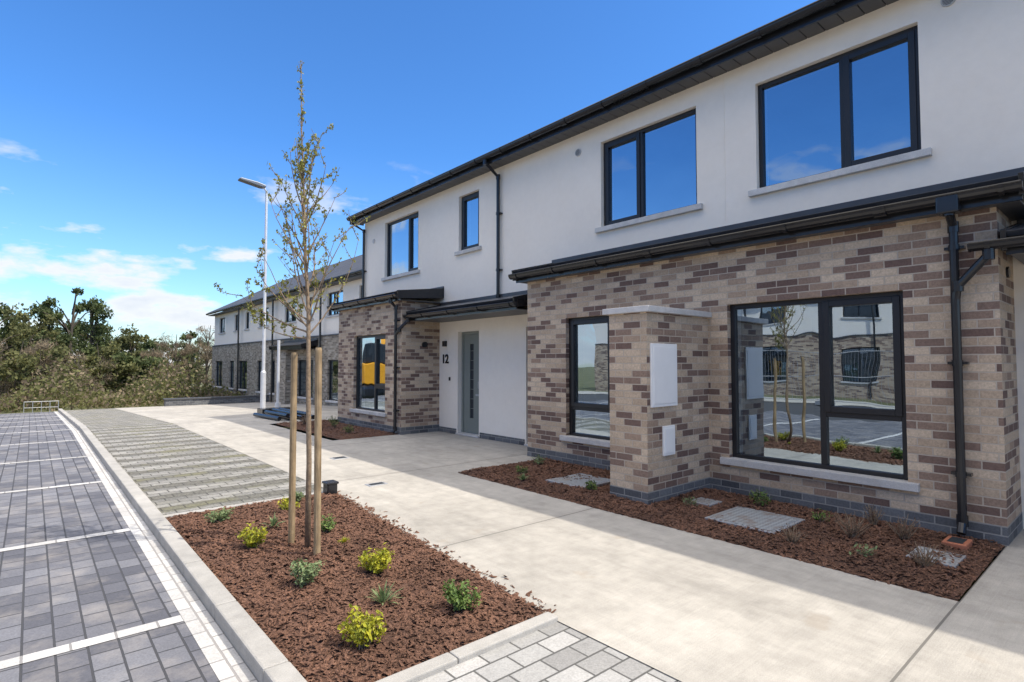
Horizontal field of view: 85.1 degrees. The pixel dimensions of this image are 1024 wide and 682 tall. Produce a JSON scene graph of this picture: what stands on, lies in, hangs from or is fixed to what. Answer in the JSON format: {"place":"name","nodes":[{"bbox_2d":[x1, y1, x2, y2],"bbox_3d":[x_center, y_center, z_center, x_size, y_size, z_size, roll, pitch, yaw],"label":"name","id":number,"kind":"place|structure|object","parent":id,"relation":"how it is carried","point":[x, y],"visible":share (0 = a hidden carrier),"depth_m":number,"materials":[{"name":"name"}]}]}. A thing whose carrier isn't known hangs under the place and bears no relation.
{"place":"outdoors","nodes":[
{"label":"outdoors","id":0,"kind":"place"},
{"bbox_2d":[0,412,219,681],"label":"parking bay paving","id":1,"kind":"structure","parent":0,"point":[53,595],"depth_m":3.91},
{"bbox_2d":[0,414,182,668],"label":"parking bay markings","id":2,"kind":"object","parent":1,"relation":"on","point":[76,645],"visible":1,"depth_m":3.19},
{"bbox_2d":[55,411,257,681],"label":"white paving strip","id":3,"kind":"object","parent":1,"relation":"on","point":[224,659],"visible":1,"depth_m":3.73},
{"bbox_2d":[65,408,322,514],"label":"banded paving","id":4,"kind":"structure","parent":0,"point":[169,468],"depth_m":8.11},
{"bbox_2d":[209,255,361,312],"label":"roof","id":5,"kind":"structure","parent":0,"point":[344,267],"depth_m":28.41,"materials":[{"name":"stone"}]},
{"bbox_2d":[206,270,361,314],"bbox_3d":[-11.995,-2.074,27.186,0.164,0.102,24.216,2,-3,-41],"label":"gutter","id":6,"kind":"object","parent":5,"relation":"attached to","point":[296,289],"visible":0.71,"depth_m":24.77,"materials":[{"name":"black plastic"}]},
{"bbox_2d":[300,361,312,396],"bbox_3d":[-8.784,1.617,23.929,0.003,1.480,1.680,2,-3,-41],"label":"window glass","id":7,"kind":"object","parent":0,"point":[303,378],"visible":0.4,"depth_m":24.22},
{"bbox_2d":[330,361,337,399],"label":"window glass","id":8,"kind":"object","parent":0,"point":[334,382],"visible":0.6,"depth_m":21.80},
{"bbox_2d":[165,491,555,681],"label":"planting bed","id":9,"kind":"object","parent":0,"point":[422,620],"visible":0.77,"depth_m":3.65,"materials":[{"name":"brown soil"}]},
{"bbox_2d":[205,507,234,522],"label":"shrub","id":10,"kind":"object","parent":9,"relation":"on","point":[221,515],"visible":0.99,"depth_m":5.16,"materials":[{"name":"green plant"}]},
{"bbox_2d":[237,521,267,548],"bbox_3d":[-2.081,1.573,4.462,0.236,0.194,0.266,2,-3,-41],"label":"shrub","id":11,"kind":"object","parent":9,"relation":"on","point":[251,539],"visible":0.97,"depth_m":4.43,"materials":[{"name":"yellow plant"}]},
{"bbox_2d":[214,61,369,548],"bbox_3d":[-1.768,-0.319,4.597,1.220,4.040,0.674,-1,-2,23],"label":"young tree","id":12,"kind":"object","parent":9,"relation":"on","point":[302,171],"visible":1,"depth_m":4.54,"materials":[{"name":"green plant"}]},
{"bbox_2d":[288,352,297,543],"bbox_3d":[-1.839,0.916,4.678,0.054,1.640,0.053,2,-3,-41],"label":"wooden tree stake","id":13,"kind":"object","parent":9,"relation":"on","point":[292,458],"visible":0.85,"depth_m":4.66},
{"bbox_2d":[288,557,326,587],"bbox_3d":[-1.364,1.540,3.742,0.211,0.205,0.265,2,-3,-41],"label":"shrub","id":14,"kind":"object","parent":9,"relation":"on","point":[306,574],"visible":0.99,"depth_m":3.70,"materials":[{"name":"green plant"}]},
{"bbox_2d":[313,348,321,555],"bbox_3d":[-1.501,0.886,4.311,0.063,1.670,0.053,2,-3,-41],"label":"wooden tree stake","id":15,"kind":"object","parent":9,"relation":"on","point":[317,455],"visible":0.85,"depth_m":4.29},
{"bbox_2d":[321,513,336,531],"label":"shrub","id":16,"kind":"object","parent":9,"relation":"on","point":[327,526],"visible":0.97,"depth_m":4.91,"materials":[{"name":"green plant"}]},
{"bbox_2d":[322,480,338,493],"bbox_3d":[-2.090,1.685,6.412,0.140,0.140,0.160,2,-3,-41],"label":"utility box","id":17,"kind":"object","parent":9,"relation":"on","point":[329,486],"visible":0.95,"depth_m":6.37,"materials":[{"name":"black plastic"}]},
{"bbox_2d":[337,604,386,649],"bbox_3d":[-0.788,1.502,2.919,0.236,0.214,0.190,-1,-3,25],"label":"shrub","id":18,"kind":"object","parent":9,"relation":"on","point":[361,634],"visible":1,"depth_m":2.90,"materials":[{"name":"yellow plant"}]},
{"bbox_2d":[358,542,394,573],"bbox_3d":[-0.951,1.550,3.937,0.264,0.200,0.248,2,-3,-41],"label":"shrub","id":19,"kind":"object","parent":9,"relation":"on","point":[376,563],"visible":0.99,"depth_m":3.91,"materials":[{"name":"yellow plant"}]},
{"bbox_2d":[442,579,483,610],"bbox_3d":[-0.321,1.526,3.329,0.226,0.200,0.274,2,-3,-41],"label":"shrub","id":20,"kind":"object","parent":9,"relation":"on","point":[454,596],"visible":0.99,"depth_m":3.32,"materials":[{"name":"green plant"}]},
{"bbox_2d":[338,299,413,426],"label":"porch front wall","id":21,"kind":"structure","parent":0,"point":[368,320],"depth_m":12.28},
{"bbox_2d":[356,334,384,412],"bbox_3d":[-3.230,0.742,12.936,0.070,1.760,1.590,2,-3,-41],"label":"window frame","id":22,"kind":"object","parent":21,"relation":"in","point":[357,382],"visible":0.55,"depth_m":13.27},
{"bbox_2d":[358,337,384,409],"bbox_3d":[-3.229,0.742,12.936,0.008,1.650,1.480,2,-3,-41],"label":"window glass","id":23,"kind":"object","parent":22,"relation":"in","point":[366,369],"visible":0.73,"depth_m":13.04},
{"bbox_2d":[375,336,384,386],"bbox_3d":[-2.938,0.460,12.574,0.054,1.139,0.559,2,-3,-41],"label":"window sash","id":24,"kind":"object","parent":22,"relation":"in","point":[376,361],"depth_m":12.73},
{"bbox_2d":[338,417,438,434],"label":"porch plinth","id":25,"kind":"structure","parent":21,"relation":"attached to","point":[411,430],"depth_m":12.20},
{"bbox_2d":[369,580,403,605],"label":"ornamental grass","id":26,"kind":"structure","parent":0,"point":[384,596],"depth_m":3.42,"materials":[{"name":"green plant"}]},
{"bbox_2d":[0,0,816,365],"label":"sky","id":27,"kind":"structure","parent":0,"point":[129,129],"materials":[{"name":"blue"}]},
{"bbox_2d":[462,193,478,249],"bbox_3d":[-0.843,-2.499,11.713,0.054,1.114,0.624,2,-3,-41],"label":"window sash","id":28,"kind":"object","parent":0,"point":[464,246],"depth_m":11.89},
{"bbox_2d":[466,197,477,245],"bbox_3d":[-0.827,-2.499,11.727,0.005,0.990,0.500,2,-3,-41],"label":"window glass","id":29,"kind":"object","parent":28,"relation":"in","point":[471,221],"visible":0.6,"depth_m":11.74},
{"bbox_2d":[0,366,995,677],"bbox_3d":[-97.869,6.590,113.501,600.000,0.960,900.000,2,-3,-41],"label":"ground","id":30,"kind":"structure","parent":0,"point":[326,438],"depth_m":24.00,"materials":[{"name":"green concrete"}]},
{"bbox_2d":[0,287,214,402],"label":"distant trees","id":31,"kind":"object","parent":30,"relation":"on","point":[27,348],"visible":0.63,"depth_m":37.73,"materials":[{"name":"green plant"}]},
{"bbox_2d":[0,355,245,412],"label":"scrub hedge","id":32,"kind":"object","parent":30,"relation":"on","point":[141,395],"visible":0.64,"depth_m":28.27,"materials":[{"name":"green plant"}]},
{"bbox_2d":[164,396,268,405],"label":"wall","id":33,"kind":"structure","parent":30,"relation":"on","point":[185,402],"depth_m":25.74,"materials":[{"name":"grey brick"}]},
{"bbox_2d":[238,177,267,407],"bbox_3d":[-8.495,-1.425,18.224,0.956,7.700,0.280,2,-3,-41],"label":"street lamp","id":34,"kind":"object","parent":30,"relation":"on","point":[256,184],"visible":0.93,"depth_m":18.39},
{"bbox_2d":[211,335,338,405],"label":"stone wall","id":35,"kind":"structure","parent":30,"relation":"on","point":[249,353],"depth_m":28.94,"materials":[{"name":"grey brick"}]},
{"bbox_2d":[214,279,361,344],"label":"rendered wall","id":36,"kind":"structure","parent":35,"relation":"on","point":[351,291],"depth_m":26.74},
{"bbox_2d":[208,274,361,315],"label":"soffit","id":37,"kind":"structure","parent":36,"relation":"attached to","point":[350,279],"depth_m":24.55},
{"bbox_2d":[274,350,296,403],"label":"porch block","id":38,"kind":"structure","parent":30,"relation":"on","point":[285,376],"depth_m":24.46,"materials":[{"name":"grey brick"}]},
{"bbox_2d":[58,409,557,681],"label":"kerb","id":39,"kind":"structure","parent":30,"relation":"on","point":[262,656],"depth_m":3.20,"materials":[{"name":"concrete"}]},
{"bbox_2d":[413,300,439,425],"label":"porch side wall","id":40,"kind":"structure","parent":30,"relation":"on","point":[426,385],"depth_m":12.13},
{"bbox_2d":[388,298,399,432],"bbox_3d":[-2.496,0.494,11.762,0.262,2.898,0.140,2,-3,-41],"label":"downpipe","id":41,"kind":"object","parent":40,"relation":"attached to","point":[395,367],"visible":0.98,"depth_m":11.75,"materials":[{"name":"black plastic"}]},
{"bbox_2d":[403,301,517,318],"bbox_3d":[-1.213,-0.547,10.604,0.134,0.085,3.906,2,-3,-41],"label":"gutter","id":42,"kind":"object","parent":40,"relation":"attached to","point":[483,307],"visible":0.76,"depth_m":10.13,"materials":[{"name":"black plastic"}]},
{"bbox_2d":[418,621,680,681],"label":"light block paving","id":43,"kind":"structure","parent":30,"relation":"on","point":[558,651],"depth_m":2.79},
{"bbox_2d":[364,0,1023,528],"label":"rendered wall","id":44,"kind":"structure","parent":30,"relation":"on","point":[970,52],"depth_m":7.52,"materials":[{"name":"paint"}]},
{"bbox_2d":[350,220,366,297],"bbox_3d":[-4.171,-0.664,15.086,0.478,5.320,0.155,1,-3,-29],"label":"downpipe","id":45,"kind":"object","parent":44,"relation":"attached to","point":[363,266],"visible":0.5,"depth_m":15.18,"materials":[{"name":"black plastic"}]},
{"bbox_2d":[330,291,402,304],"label":"canopy roof","id":46,"kind":"structure","parent":44,"relation":"attached to","point":[395,292],"depth_m":12.69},
{"bbox_2d":[332,297,400,311],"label":"canopy fascia","id":47,"kind":"structure","parent":46,"relation":"attached to","point":[365,304],"depth_m":12.80,"materials":[{"name":"black plastic"}]},
{"bbox_2d":[326,293,397,309],"bbox_3d":[-3.517,-0.885,12.866,0.144,0.091,3.516,2,-3,-41],"label":"gutter","id":48,"kind":"object","parent":47,"relation":"attached to","point":[378,298],"visible":0.96,"depth_m":12.57,"materials":[{"name":"black plastic"}]},
{"bbox_2d":[387,212,417,276],"bbox_3d":[-2.673,-2.354,13.868,0.070,1.440,1.650,2,-3,-41],"label":"window frame","id":49,"kind":"object","parent":44,"relation":"in","point":[392,223],"visible":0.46,"depth_m":14.42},
{"bbox_2d":[389,217,417,275],"bbox_3d":[-2.690,-2.353,13.886,0.005,1.330,1.490,2,-3,-41],"label":"window glass","id":50,"kind":"object","parent":49,"relation":"in","point":[398,248],"visible":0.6,"depth_m":13.96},
{"bbox_2d":[409,214,417,270],"bbox_3d":[-2.339,-2.371,13.447,0.054,1.354,0.489,2,-3,-41],"label":"window sash","id":51,"kind":"object","parent":49,"relation":"in","point":[410,241],"depth_m":13.58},
{"bbox_2d":[397,288,443,297],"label":"canopy verge","id":52,"kind":"structure","parent":44,"relation":"attached to","point":[426,293],"depth_m":11.91,"materials":[{"name":"black plastic"}]},
{"bbox_2d":[407,294,523,313],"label":"canopy roof","id":53,"kind":"structure","parent":44,"relation":"attached to","point":[481,302],"depth_m":10.44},
{"bbox_2d":[410,302,517,320],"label":"canopy fascia","id":54,"kind":"structure","parent":53,"relation":"attached to","point":[467,313],"depth_m":10.29,"materials":[{"name":"black plastic"}]},
{"bbox_2d":[461,331,478,431],"bbox_3d":[-0.807,0.870,11.618,0.070,2.140,0.740,2,-3,-41],"label":"door frame","id":55,"kind":"object","parent":44,"relation":"attached to","point":[462,412],"visible":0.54,"depth_m":11.84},
{"bbox_2d":[464,334,478,433],"bbox_3d":[-0.799,0.887,11.624,0.050,2.045,0.610,2,-3,-41],"label":"door","id":56,"kind":"structure","parent":55,"relation":"in","point":[471,425],"depth_m":11.66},
{"bbox_2d":[416,309,527,322],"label":"canopy soffit","id":57,"kind":"structure","parent":44,"relation":"attached to","point":[488,315],"depth_m":10.73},
{"bbox_2d":[439,426,524,444],"bbox_3d":[-0.689,1.890,11.224,0.012,0.110,2.810,2,-3,-41],"label":"wall base band","id":58,"kind":"object","parent":44,"relation":"attached to","point":[512,440],"depth_m":10.79,"materials":[{"name":"grey brick"}]},
{"bbox_2d":[440,290,526,305],"bbox_3d":[-0.458,-0.839,11.049,0.029,0.110,3.480,2,-3,-41],"label":"wall flashing","id":59,"kind":"object","parent":44,"relation":"attached to","point":[485,297],"depth_m":11.16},
{"bbox_2d":[483,159,502,297],"bbox_3d":[-0.373,-2.148,10.725,0.452,2.700,0.140,2,-3,-41],"label":"downpipe","id":60,"kind":"object","parent":44,"relation":"attached to","point":[498,212],"visible":0.91,"depth_m":10.78,"materials":[{"name":"black plastic"}]},
{"bbox_2d":[353,3,810,214],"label":"roof","id":61,"kind":"structure","parent":44,"relation":"on","point":[626,88],"depth_m":7.83,"materials":[{"name":"stone"}]},
{"bbox_2d":[346,0,842,220],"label":"gutter","id":62,"kind":"object","parent":61,"relation":"attached to","point":[775,25],"visible":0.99,"depth_m":7.90,"materials":[{"name":"black plastic"}]},
{"bbox_2d":[352,0,866,222],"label":"fascia","id":63,"kind":"structure","parent":61,"relation":"attached to","point":[841,6],"depth_m":7.76,"materials":[{"name":"black plastic"}]},
{"bbox_2d":[354,0,898,224],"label":"soffit boards","id":64,"kind":"object","parent":44,"relation":"attached to","point":[846,15],"visible":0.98,"depth_m":7.78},
{"bbox_2d":[595,203,702,232],"bbox_3d":[1.998,-1.797,8.290,0.155,0.077,1.880,2,-3,-41],"label":"window sill","id":65,"kind":"structure","parent":44,"relation":"attached to","point":[675,212],"depth_m":8.14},
{"bbox_2d":[604,108,696,225],"bbox_3d":[2.061,-2.521,8.373,0.070,1.400,1.700,2,-3,-41],"label":"window frame","id":66,"kind":"object","parent":44,"relation":"in","point":[662,123],"visible":0.39,"depth_m":8.42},
{"bbox_2d":[605,132,640,225],"bbox_3d":[1.736,-2.508,8.716,0.054,1.314,0.669,2,-3,-41],"label":"window sash","id":67,"kind":"object","parent":66,"relation":"attached to","point":[636,136],"depth_m":8.74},
{"bbox_2d":[610,114,695,220],"bbox_3d":[2.078,-2.522,8.354,0.006,1.290,1.540,2,-3,-41],"label":"window glass","id":68,"kind":"object","parent":66,"relation":"in","point":[669,166],"visible":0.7,"depth_m":8.24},
{"bbox_2d":[513,175,1017,272],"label":"canopy roof","id":69,"kind":"structure","parent":44,"relation":"attached to","point":[942,191],"depth_m":5.64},
{"bbox_2d":[516,191,1022,282],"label":"canopy fascia","id":70,"kind":"structure","parent":69,"relation":"attached to","point":[984,201],"depth_m":5.79,"materials":[{"name":"black plastic"}]},
{"bbox_2d":[508,179,1023,279],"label":"gutter","id":71,"kind":"object","parent":70,"relation":"attached to","point":[1002,189],"visible":1,"depth_m":5.65,"materials":[{"name":"black plastic"}]},
{"bbox_2d":[935,194,961,216],"bbox_3d":[3.727,-1.163,4.763,0.120,0.160,0.160,2,-3,-41],"label":"hopper","id":72,"kind":"object","parent":71,"relation":"attached to","point":[948,204],"visible":0.89,"depth_m":4.72,"materials":[{"name":"black plastic"}]},
{"bbox_2d":[521,200,1023,283],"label":"canopy soffit","id":73,"kind":"structure","parent":44,"relation":"attached to","point":[1013,211],"depth_m":5.30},
{"bbox_2d":[552,167,1023,262],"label":"wall flashing","id":74,"kind":"object","parent":44,"relation":"attached to","point":[982,178],"depth_m":6.38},
{"bbox_2d":[758,25,920,187],"bbox_3d":[3.715,-2.592,6.453,0.070,1.370,1.710,2,-3,-41],"label":"window frame","id":75,"kind":"object","parent":44,"relation":"in","point":[837,58],"visible":0.5,"depth_m":6.38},
{"bbox_2d":[763,40,909,185],"bbox_3d":[3.698,-2.591,6.471,0.004,1.260,1.550,2,-3,-41],"label":"window glass","id":76,"kind":"object","parent":75,"relation":"in","point":[802,135],"visible":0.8,"depth_m":6.47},
{"bbox_2d":[843,30,917,166],"bbox_3d":[4.006,-2.607,6.081,0.054,1.284,0.679,2,-3,-41],"label":"window sash","id":77,"kind":"object","parent":75,"relation":"attached to","point":[909,36],"depth_m":6.04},
{"bbox_2d":[748,147,931,197],"bbox_3d":[3.652,-1.883,6.371,0.155,0.077,1.890,2,-3,-41],"label":"window sill","id":78,"kind":"structure","parent":44,"relation":"attached to","point":[891,160],"depth_m":6.20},
{"bbox_2d":[784,303,902,473],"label":"window reflection","id":79,"kind":"object","parent":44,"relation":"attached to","point":[862,356],"visible":0.24,"depth_m":8.32,"materials":[{"name":"glass"}]},
{"bbox_2d":[852,129,910,152],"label":"reflection","id":80,"kind":"object","parent":44,"relation":"attached to","point":[902,141],"depth_m":8.57,"materials":[{"name":"glass"}]},
{"bbox_2d":[458,458,1003,600],"bbox_3d":[1.660,1.714,6.120,1.720,0.088,5.473,2,-3,-41],"label":"planting bed","id":81,"kind":"object","parent":30,"relation":"on","point":[831,543],"visible":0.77,"depth_m":4.83,"materials":[{"name":"brown soil"}]},
{"bbox_2d":[546,473,609,488],"bbox_3d":[0.860,1.776,6.944,0.650,0.099,0.600,2,-3,-41],"label":"manhole cover","id":82,"kind":"object","parent":81,"relation":"on","point":[600,481],"visible":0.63,"depth_m":6.89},
{"bbox_2d":[705,506,804,533],"bbox_3d":[2.274,1.708,5.227,0.650,0.099,0.650,2,-3,-41],"label":"manhole cover","id":83,"kind":"object","parent":81,"relation":"on","point":[744,517],"visible":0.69,"depth_m":5.17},
{"bbox_2d":[749,486,770,505],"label":"shrub","id":84,"kind":"object","parent":81,"relation":"on","point":[760,499],"visible":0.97,"depth_m":5.76,"materials":[{"name":"green plant"}]},
{"bbox_2d":[780,522,806,542],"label":"shrub","id":85,"kind":"object","parent":81,"relation":"on","point":[794,538],"visible":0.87,"depth_m":4.55,"materials":[{"name":"brown plant"}]},
{"bbox_2d":[833,508,870,537],"bbox_3d":[2.875,1.555,4.723,0.292,0.252,0.284,2,-3,-41],"label":"shrub","id":86,"kind":"object","parent":81,"relation":"on","point":[853,531],"visible":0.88,"depth_m":4.71,"materials":[{"name":"brown plant"}]},
{"bbox_2d":[860,503,884,524],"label":"shrub","id":87,"kind":"object","parent":81,"relation":"on","point":[873,519],"visible":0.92,"depth_m":5.07,"materials":[{"name":"brown plant"}]},
{"bbox_2d":[884,515,920,539],"bbox_3d":[3.284,1.571,4.695,0.282,0.218,0.254,2,-3,-41],"label":"shrub","id":88,"kind":"object","parent":81,"relation":"on","point":[905,534],"visible":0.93,"depth_m":4.67,"materials":[{"name":"brown plant"}]},
{"bbox_2d":[901,541,946,566],"bbox_3d":[2.951,1.544,4.026,0.266,0.219,0.222,0,-2,11],"label":"shrub","id":89,"kind":"object","parent":81,"relation":"on","point":[919,559],"visible":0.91,"depth_m":3.99,"materials":[{"name":"brown plant"}]},
{"bbox_2d":[906,546,965,567],"bbox_3d":[3.209,1.669,4.218,0.350,0.099,0.300,2,-3,-41],"label":"manhole cover","id":90,"kind":"object","parent":81,"relation":"on","point":[956,561],"visible":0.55,"depth_m":4.16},
{"bbox_2d":[941,535,972,550],"bbox_3d":[3.619,1.674,4.531,0.240,0.113,0.160,2,-3,-41],"label":"drain gully","id":91,"kind":"object","parent":81,"relation":"on","point":[960,543],"visible":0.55,"depth_m":4.49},
{"bbox_2d":[527,207,1013,526],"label":"brick front wall","id":92,"kind":"structure","parent":30,"relation":"on","point":[910,259],"depth_m":5.36,"materials":[{"name":"brick"}]},
{"bbox_2d":[559,435,609,447],"bbox_3d":[1.203,1.442,7.966,0.155,0.077,1.320,2,-3,-41],"label":"window sill","id":93,"kind":"structure","parent":92,"relation":"attached to","point":[589,441],"depth_m":8.04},
{"bbox_2d":[569,315,609,439],"bbox_3d":[1.266,0.529,8.056,0.070,1.780,1.140,2,-3,-41],"label":"window frame","id":94,"kind":"object","parent":92,"relation":"in","point":[571,420],"visible":0.37,"depth_m":8.38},
{"bbox_2d":[570,318,609,408],"bbox_3d":[1.159,0.330,8.154,0.054,1.289,0.779,2,-3,-41],"label":"window sash","id":95,"kind":"object","parent":94,"relation":"in","point":[573,324],"depth_m":8.35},
{"bbox_2d":[574,323,609,436],"bbox_3d":[1.266,0.529,8.056,0.006,1.670,1.030,2,-3,-41],"label":"window glass","id":96,"kind":"object","parent":94,"relation":"in","point":[591,363],"visible":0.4,"depth_m":8.16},
{"bbox_2d":[602,305,711,317],"bbox_3d":[1.696,-0.318,6.453,1.268,0.065,0.620,2,-3,-41],"label":"pier coping","id":97,"kind":"object","parent":92,"relation":"on","point":[657,309],"visible":0.74,"depth_m":6.09,"materials":[{"name":"concrete"}]},
{"bbox_2d":[650,343,677,455],"bbox_3d":[1.645,0.633,6.024,0.480,1.210,0.025,2,-3,-41],"label":"meter box","id":98,"kind":"object","parent":92,"relation":"attached to","point":[652,404],"visible":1,"depth_m":5.98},
{"bbox_2d":[527,446,1022,557],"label":"brick plinth","id":99,"kind":"structure","parent":92,"relation":"attached to","point":[1004,536],"depth_m":5.49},
{"bbox_2d":[730,291,907,479],"bbox_3d":[3.148,0.442,5.871,0.070,1.780,1.730,2,-3,-41],"label":"window frame","id":100,"kind":"object","parent":92,"relation":"in","point":[825,450],"visible":0.78,"depth_m":5.75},
{"bbox_2d":[736,305,805,461],"bbox_3d":[3.149,0.442,5.872,0.004,1.670,1.620,2,-3,-41],"label":"window glass","id":101,"kind":"object","parent":100,"relation":"in","point":[765,427],"visible":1,"depth_m":6.25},
{"bbox_2d":[822,295,902,416],"bbox_3d":[3.446,0.150,5.503,0.054,1.139,0.679,2,-3,-41],"label":"window sash","id":102,"kind":"object","parent":100,"relation":"attached to","point":[827,360],"depth_m":5.45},
{"bbox_2d":[720,457,919,492],"bbox_3d":[3.086,1.356,5.781,0.155,0.077,1.910,2,-3,-41],"label":"window sill","id":103,"kind":"structure","parent":92,"relation":"attached to","point":[885,482],"depth_m":5.60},
{"bbox_2d":[942,213,972,534],"bbox_3d":[3.802,0.207,4.774,0.282,2.878,0.140,2,-3,-41],"label":"downpipe","id":104,"kind":"object","parent":92,"relation":"attached to","point":[960,472],"visible":0.89,"depth_m":4.78,"materials":[{"name":"black plastic"}]},
{"bbox_2d":[952,248,994,299],"bbox_3d":[3.893,-0.576,4.720,0.081,0.437,0.323,1,-3,-25],"label":"downpipe","id":105,"kind":"object","parent":92,"relation":"attached to","point":[984,258],"visible":0.94,"depth_m":4.70,"materials":[{"name":"black plastic"}]},
{"bbox_2d":[967,236,1023,251],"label":"gutter","id":106,"kind":"object","parent":92,"relation":"attached to","point":[1016,241],"visible":0.95,"depth_m":4.54,"materials":[{"name":"black plastic"}]},
{"bbox_2d":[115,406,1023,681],"bbox_3d":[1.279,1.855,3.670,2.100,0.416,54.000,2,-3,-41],"label":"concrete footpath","id":107,"kind":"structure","parent":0,"point":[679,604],"depth_m":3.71,"materials":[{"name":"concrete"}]},
{"bbox_2d":[165,402,1023,617],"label":"concrete entrance path","id":108,"kind":"structure","parent":0,"point":[998,586],"depth_m":9.16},
{"bbox_2d":[275,340,280,406],"bbox_3d":[-7.431,1.135,17.719,0.180,2.320,0.180,2,-3,-41],"label":"metal post","id":109,"kind":"object","parent":108,"relation":"on","point":[277,403],"visible":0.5,"depth_m":17.69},
{"bbox_2d":[253,407,314,420],"bbox_3d":[-6.447,2.048,15.635,1.280,0.242,2.786,2,-3,-41],"label":"pipe stack","id":110,"kind":"object","parent":108,"relation":"on","point":[277,413],"visible":0.73,"depth_m":15.09,"materials":[{"name":"black plastic"}]},
{"bbox_2d":[277,419,396,439],"bbox_3d":[-4.109,1.980,12.761,1.346,0.082,3.833,2,-3,-41],"label":"planting bed","id":111,"kind":"object","parent":108,"relation":"on","point":[338,432],"visible":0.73,"depth_m":12.09,"materials":[{"name":"brown soil"}]},
{"bbox_2d":[609,312,709,491],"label":"brick pier","id":112,"kind":"structure","parent":0,"point":[639,461],"depth_m":6.12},
{"bbox_2d":[610,477,709,504],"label":"pier plinth","id":113,"kind":"structure","parent":112,"relation":"attached to","point":[656,496],"depth_m":6.05,"materials":[{"name":"grey brick"}]},
{"bbox_2d":[653,347,675,453],"bbox_3d":[1.653,0.638,6.014,0.410,1.150,0.009,2,-3,-41],"label":"meter box door","id":114,"kind":"structure","parent":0,"point":[664,374],"depth_m":6.02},
{"bbox_2d":[1003,214,1021,518],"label":"brick side wall","id":115,"kind":"structure","parent":0,"point":[1013,400],"depth_m":4.96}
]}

